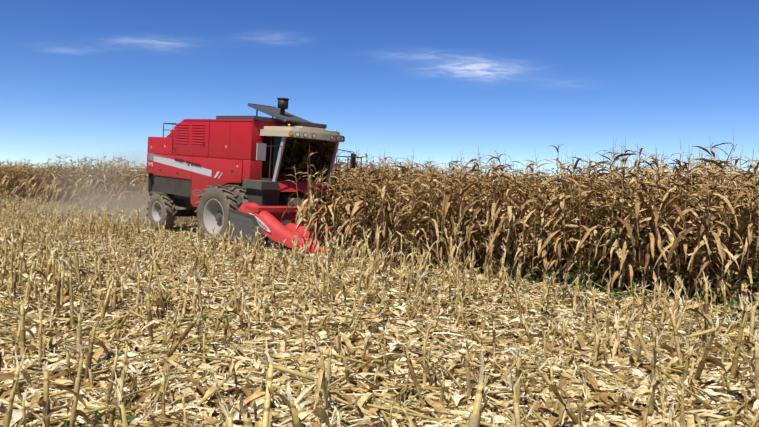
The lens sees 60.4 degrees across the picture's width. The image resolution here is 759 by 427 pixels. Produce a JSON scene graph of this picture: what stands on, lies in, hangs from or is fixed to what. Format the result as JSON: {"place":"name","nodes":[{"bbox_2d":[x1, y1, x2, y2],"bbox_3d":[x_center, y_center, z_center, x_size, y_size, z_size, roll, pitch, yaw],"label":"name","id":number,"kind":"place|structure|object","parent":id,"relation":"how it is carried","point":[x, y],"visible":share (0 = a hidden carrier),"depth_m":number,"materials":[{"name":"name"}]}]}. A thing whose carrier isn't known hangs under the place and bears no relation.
{"place":"outdoors","nodes":[
{"label":"outdoors","id":0,"kind":"place"},
{"bbox_2d":[66,157,186,219],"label":"dust cloud","id":1,"kind":"structure","parent":0,"point":[124,188],"depth_m":24.85,"materials":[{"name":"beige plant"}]},
{"bbox_2d":[0,0,758,228],"label":"sky","id":2,"kind":"structure","parent":0,"point":[434,80],"materials":[{"name":"blue"}]},
{"bbox_2d":[1,208,758,426],"bbox_3d":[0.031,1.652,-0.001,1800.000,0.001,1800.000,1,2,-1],"label":"ground","id":3,"kind":"structure","parent":0,"point":[557,280],"depth_m":10.80,"materials":[{"name":"brown soil"}]},
{"bbox_2d":[146,98,400,256],"bbox_3d":[-3.381,-1.246,20.145,10.650,4.482,5.098,8,6,42],"label":"combine harvester","id":4,"kind":"object","parent":3,"relation":"on","point":[220,172],"visible":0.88,"depth_m":18.85,"materials":[{"name":"red paint"}]},
{"bbox_2d":[0,205,758,426],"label":"corn residue","id":5,"kind":"object","parent":3,"relation":"on","point":[375,406],"visible":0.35,"depth_m":6.03,"materials":[{"name":"beige plant"}]},
{"bbox_2d":[0,193,758,426],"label":"corn stubble","id":6,"kind":"object","parent":3,"relation":"on","point":[61,291],"visible":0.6,"depth_m":7.16,"materials":[{"name":"beige plant"}]},
{"bbox_2d":[0,129,758,310],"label":"standing corn","id":7,"kind":"object","parent":3,"relation":"on","point":[691,230],"visible":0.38,"depth_m":12.28,"materials":[{"name":"brown plant"}]},
{"bbox_2d":[35,182,758,426],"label":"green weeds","id":8,"kind":"object","parent":3,"relation":"on","point":[131,419],"visible":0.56,"depth_m":9.73,"materials":[{"name":"green plant"}]}
]}

